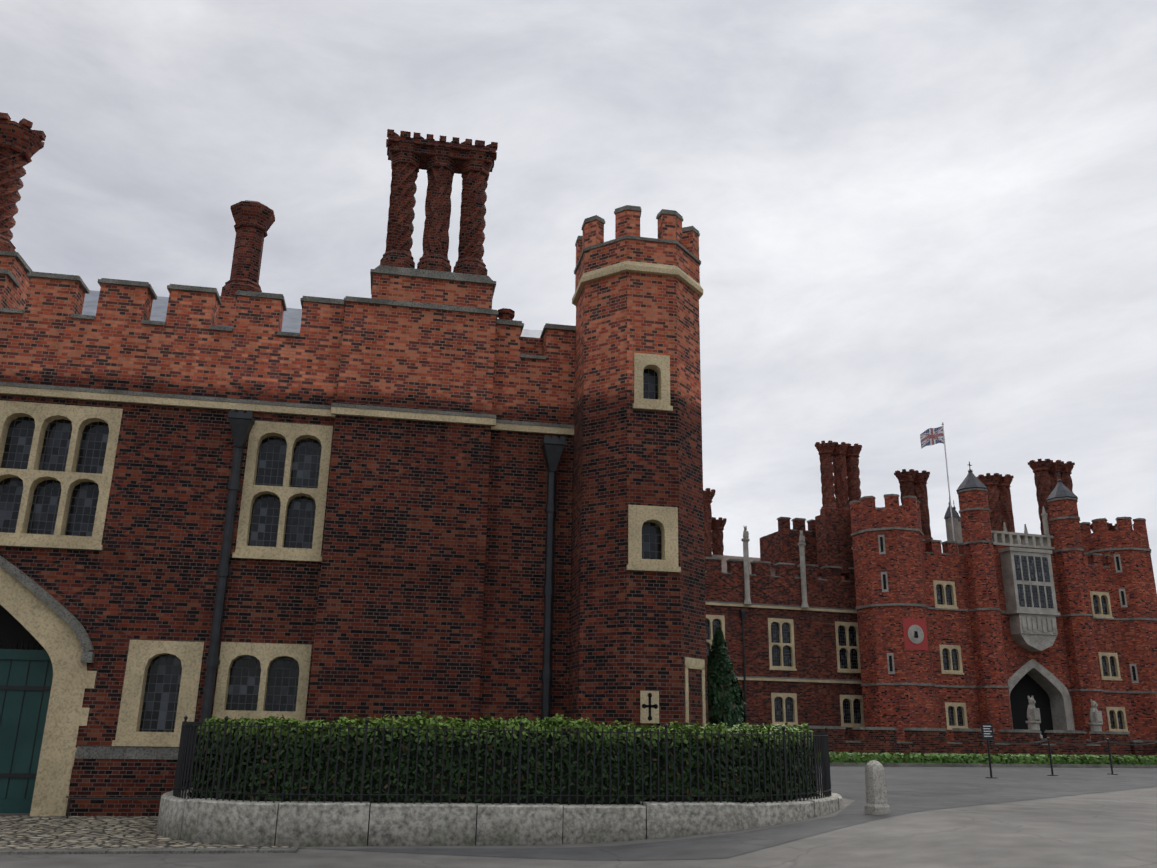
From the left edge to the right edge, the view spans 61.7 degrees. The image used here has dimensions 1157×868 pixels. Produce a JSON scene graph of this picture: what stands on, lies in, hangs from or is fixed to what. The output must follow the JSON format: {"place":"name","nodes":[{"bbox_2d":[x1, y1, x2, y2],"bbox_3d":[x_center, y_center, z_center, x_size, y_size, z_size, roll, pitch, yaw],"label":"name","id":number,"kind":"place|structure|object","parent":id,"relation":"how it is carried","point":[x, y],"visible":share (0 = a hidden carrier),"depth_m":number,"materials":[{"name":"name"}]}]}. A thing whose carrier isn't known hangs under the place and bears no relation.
{"place":"outdoors","nodes":[
{"label":"outdoors","id":0,"kind":"place"},
{"bbox_2d":[0,816,298,848],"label":"cobble paving","id":1,"kind":"structure","parent":0,"point":[50,832],"depth_m":13.03,"materials":[{"name":"grey stone"}]},
{"bbox_2d":[190,711,815,805],"bbox_3d":[-1.529,6.191,19.019,9.988,1.229,11.999,4,-17,-10],"label":"hedge","id":2,"kind":"object","parent":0,"point":[549,724],"depth_m":13.39,"materials":[{"name":"green plant"}]},
{"bbox_2d":[0,787,1156,867],"bbox_3d":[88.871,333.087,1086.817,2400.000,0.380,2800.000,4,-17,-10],"label":"ground","id":3,"kind":"structure","parent":0,"point":[1114,829],"depth_m":11.13,"materials":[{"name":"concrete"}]},
{"bbox_2d":[0,847,297,854],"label":"kerb edging","id":4,"kind":"object","parent":3,"relation":"on","point":[140,851],"visible":1,"depth_m":11.37,"materials":[{"name":"stone"}]},
{"bbox_2d":[0,274,575,817],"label":"wing wall","id":5,"kind":"structure","parent":3,"relation":"on","point":[418,586],"depth_m":17.62,"materials":[{"name":"red brick"}]},
{"bbox_2d":[0,605,42,649],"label":"archway interior","id":6,"kind":"object","parent":5,"relation":"attached to","point":[12,627],"depth_m":16.68,"materials":[{"name":"black"}]},
{"bbox_2d":[0,649,52,812],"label":"gate door","id":7,"kind":"structure","parent":5,"relation":"attached to","point":[14,801],"depth_m":16.31,"materials":[{"name":"teal wood"}]},
{"bbox_2d":[0,637,50,798],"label":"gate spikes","id":8,"kind":"object","parent":7,"relation":"attached to","point":[29,774],"visible":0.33,"depth_m":16.38,"materials":[{"name":"metal"}]},
{"bbox_2d":[0,256,492,325],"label":"chimney plinths","id":9,"kind":"object","parent":5,"relation":"on","point":[428,291],"visible":0.33,"depth_m":19.03,"materials":[{"name":"red brick"}]},
{"bbox_2d":[0,251,495,298],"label":"chimney copings","id":10,"kind":"object","parent":9,"relation":"on","point":[431,274],"visible":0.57,"depth_m":19.08,"materials":[{"name":"grey stone"}]},
{"bbox_2d":[0,112,514,319],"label":"chimneys","id":11,"kind":"object","parent":9,"relation":"on","point":[441,161],"visible":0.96,"depth_m":19.94,"materials":[{"name":"brown brick"}]},
{"bbox_2d":[0,386,573,815],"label":"wing stone trim","id":12,"kind":"structure","parent":5,"relation":"attached to","point":[50,630],"depth_m":16.79,"materials":[{"name":"beige stone"}]},
{"bbox_2d":[0,417,321,731],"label":"window panes","id":13,"kind":"structure","parent":12,"relation":"in","point":[161,696],"depth_m":17.18,"materials":[{"name":"grey glass"}]},
{"bbox_2d":[0,269,575,759],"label":"wing copings","id":14,"kind":"object","parent":5,"relation":"on","point":[78,629],"visible":0.46,"depth_m":17.97,"materials":[{"name":"grey stone"}]},
{"bbox_2d":[82,290,541,337],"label":"wing roof","id":15,"kind":"structure","parent":5,"relation":"on","point":[292,317],"depth_m":20.82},
{"bbox_2d":[200,409,565,721],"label":"drainpipes","id":16,"kind":"object","parent":5,"relation":"attached to","point":[242,423],"visible":0.83,"depth_m":17.51,"materials":[{"name":"black metal"}]},
{"bbox_2d":[156,787,842,846],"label":"kerb wall","id":17,"kind":"structure","parent":3,"relation":"on","point":[293,823],"depth_m":12.68,"materials":[{"name":"stone"}]},
{"bbox_2d":[173,716,831,805],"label":"bed railings","id":18,"kind":"object","parent":17,"relation":"on","point":[184,774],"visible":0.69,"depth_m":13.25,"materials":[{"name":"black metal"}]},
{"bbox_2d":[569,210,707,736],"bbox_3d":[1.108,1.336,18.326,2.356,11.100,2.356,4,-17,-10],"label":"brick turret","id":19,"kind":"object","parent":3,"relation":"on","point":[633,633],"depth_m":17.52,"materials":[{"name":"red brick"}]},
{"bbox_2d":[572,261,702,722],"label":"stone tower trim","id":20,"kind":"structure","parent":19,"relation":"attached to","point":[665,519],"depth_m":17.22,"materials":[{"name":"beige stone"}]},
{"bbox_2d":[574,205,700,274],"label":"turret copings","id":21,"kind":"object","parent":19,"relation":"on","point":[659,214],"visible":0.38,"depth_m":18.90,"materials":[{"name":"grey stone"}]},
{"bbox_2d":[642,693,657,720],"bbox_3d":[1.188,4.546,16.142,0.280,0.446,0.014,4,-17,-10],"label":"cross-shaped opening","id":22,"kind":"object","parent":19,"relation":"attached to","point":[649,706],"visible":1,"depth_m":16.14,"materials":[{"name":"black"}]},
{"bbox_2d":[642,369,660,559],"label":"tower windows","id":23,"kind":"structure","parent":19,"relation":"attached to","point":[651,540],"depth_m":17.26,"materials":[{"name":"black glass"}]},
{"bbox_2d":[684,657,705,726],"bbox_3d":[1.984,5.049,16.530,0.065,2.380,0.720,-10,-20,33],"label":"door frame","id":24,"kind":"object","parent":19,"relation":"attached to","point":[694,663],"visible":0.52,"depth_m":16.78,"materials":[{"name":"beige stone"}]},
{"bbox_2d":[705,513,1156,755],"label":"range wall","id":25,"kind":"structure","parent":3,"relation":"on","point":[828,540],"depth_m":46.67,"materials":[{"name":"red brick"}]},
{"bbox_2d":[739,609,746,718],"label":"downpipe","id":26,"kind":"object","parent":25,"relation":"attached to","point":[742,612],"visible":0.9,"depth_m":45.86,"materials":[{"name":"black metal"}]},
{"bbox_2d":[712,554,821,578],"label":"tiled roofs","id":27,"kind":"structure","parent":25,"relation":"on","point":[725,558],"depth_m":51.39,"materials":[{"name":"ceramic"}]},
{"bbox_2d":[703,440,1116,556],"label":"chimneys","id":28,"kind":"object","parent":25,"relation":"on","point":[842,484],"visible":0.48,"depth_m":51.77,"materials":[{"name":"brick"}]},
{"bbox_2d":[706,580,1129,732],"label":"window stone","id":29,"kind":"object","parent":25,"relation":"attached to","point":[848,648],"visible":0.54,"depth_m":46.94,"materials":[{"name":"beige stone"}]},
{"bbox_2d":[706,555,1122,728],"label":"glazing","id":30,"kind":"structure","parent":29,"relation":"on","point":[787,662],"depth_m":47.63,"materials":[{"name":"grey glass"}]},
{"bbox_2d":[705,488,1156,745],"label":"copings","id":31,"kind":"object","parent":25,"relation":"on","point":[959,686],"visible":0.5,"depth_m":47.04,"materials":[{"name":"stone"}]},
{"bbox_2d":[741,506,1138,738],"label":"white stone","id":32,"kind":"object","parent":3,"relation":"on","point":[1033,629],"visible":0.73,"depth_m":47.83,"materials":[{"name":"grey stone"}]},
{"bbox_2d":[816,751,1156,764],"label":"verge hedge","id":33,"kind":"object","parent":3,"relation":"on","point":[845,757],"depth_m":35.01,"materials":[{"name":"green plant"}]},
{"bbox_2d":[830,763,1156,767],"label":"verge kerb","id":34,"kind":"structure","parent":3,"relation":"on","point":[994,765],"depth_m":34.76,"materials":[{"name":"stone"}]},
{"bbox_2d":[841,488,1156,742],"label":"gatehouse wall","id":35,"kind":"structure","parent":3,"relation":"on","point":[993,653],"depth_m":47.46,"materials":[{"name":"red brick"}]},
{"bbox_2d":[903,618,927,649],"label":"wall panel","id":36,"kind":"object","parent":35,"relation":"attached to","point":[908,642],"visible":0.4,"depth_m":45.37,"materials":[{"name":"red brick"}]},
{"bbox_2d":[908,625,923,643],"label":"stone roundel","id":37,"kind":"object","parent":36,"relation":"attached to","point":[912,629],"visible":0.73,"depth_m":45.35,"materials":[{"name":"grey stone"}]},
{"bbox_2d":[942,422,954,540],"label":"flagpole","id":38,"kind":"object","parent":35,"relation":"on","point":[948,482],"visible":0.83,"depth_m":50.64,"materials":[{"name":"grey metal"}]},
{"bbox_2d":[920,426,943,448],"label":"flag","id":39,"kind":"object","parent":38,"relation":"attached to","point":[929,439],"depth_m":51.14,"materials":[{"name":"multicoloured fabric"}]},
{"bbox_2d":[880,537,1136,737],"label":"dark openings","id":40,"kind":"object","parent":35,"relation":"attached to","point":[1025,687],"visible":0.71,"depth_m":48.12,"materials":[{"name":"black"}]},
{"bbox_2d":[944,462,1077,520],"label":"turret roofs","id":41,"kind":"structure","parent":35,"relation":"on","point":[972,480],"depth_m":50.23,"materials":[{"name":"grey metal"}]},
{"bbox_2d":[0,0,1156,591],"label":"sky","id":42,"kind":"structure","parent":0,"point":[911,217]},
{"bbox_2d":[329,766,1156,859],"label":"road","id":43,"kind":"structure","parent":0,"point":[1011,783],"depth_m":17.21,"materials":[{"name":"grey asphalt"}]},
{"bbox_2d":[707,626,746,727],"bbox_3d":[2.832,5.623,19.616,1.269,3.402,1.285,4,-17,-10],"label":"yew","id":44,"kind":"object","parent":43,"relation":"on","point":[721,697],"depth_m":19.50,"materials":[{"name":"green plant"}]},
{"bbox_2d":[864,760,890,814],"bbox_3d":[4.409,5.255,14.351,0.299,0.800,0.299,4,-17,-10],"label":"stone bollard","id":45,"kind":"object","parent":43,"relation":"on","point":[876,796],"visible":0.92,"depth_m":14.26,"materials":[{"name":"grey stone"}]},
{"bbox_2d":[985,737,1156,777],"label":"barrier posts","id":46,"kind":"object","parent":43,"relation":"on","point":[1050,756],"visible":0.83,"depth_m":28.38,"materials":[{"name":"black metal"}]},
{"bbox_2d":[981,724,993,739],"bbox_3d":[11.077,8.065,26.230,0.340,0.420,0.020,4,-17,-10],"label":"barrier sign","id":47,"kind":"object","parent":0,"point":[990,734],"visible":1,"depth_m":26.22,"materials":[{"name":"grey metal"}]},
{"bbox_2d":[983,726,991,736],"bbox_3d":[11.079,8.050,26.223,0.240,0.285,0.003,4,-17,-10],"label":"sign lettering","id":48,"kind":"object","parent":47,"relation":"attached to","point":[987,731],"visible":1,"depth_m":26.22}
]}

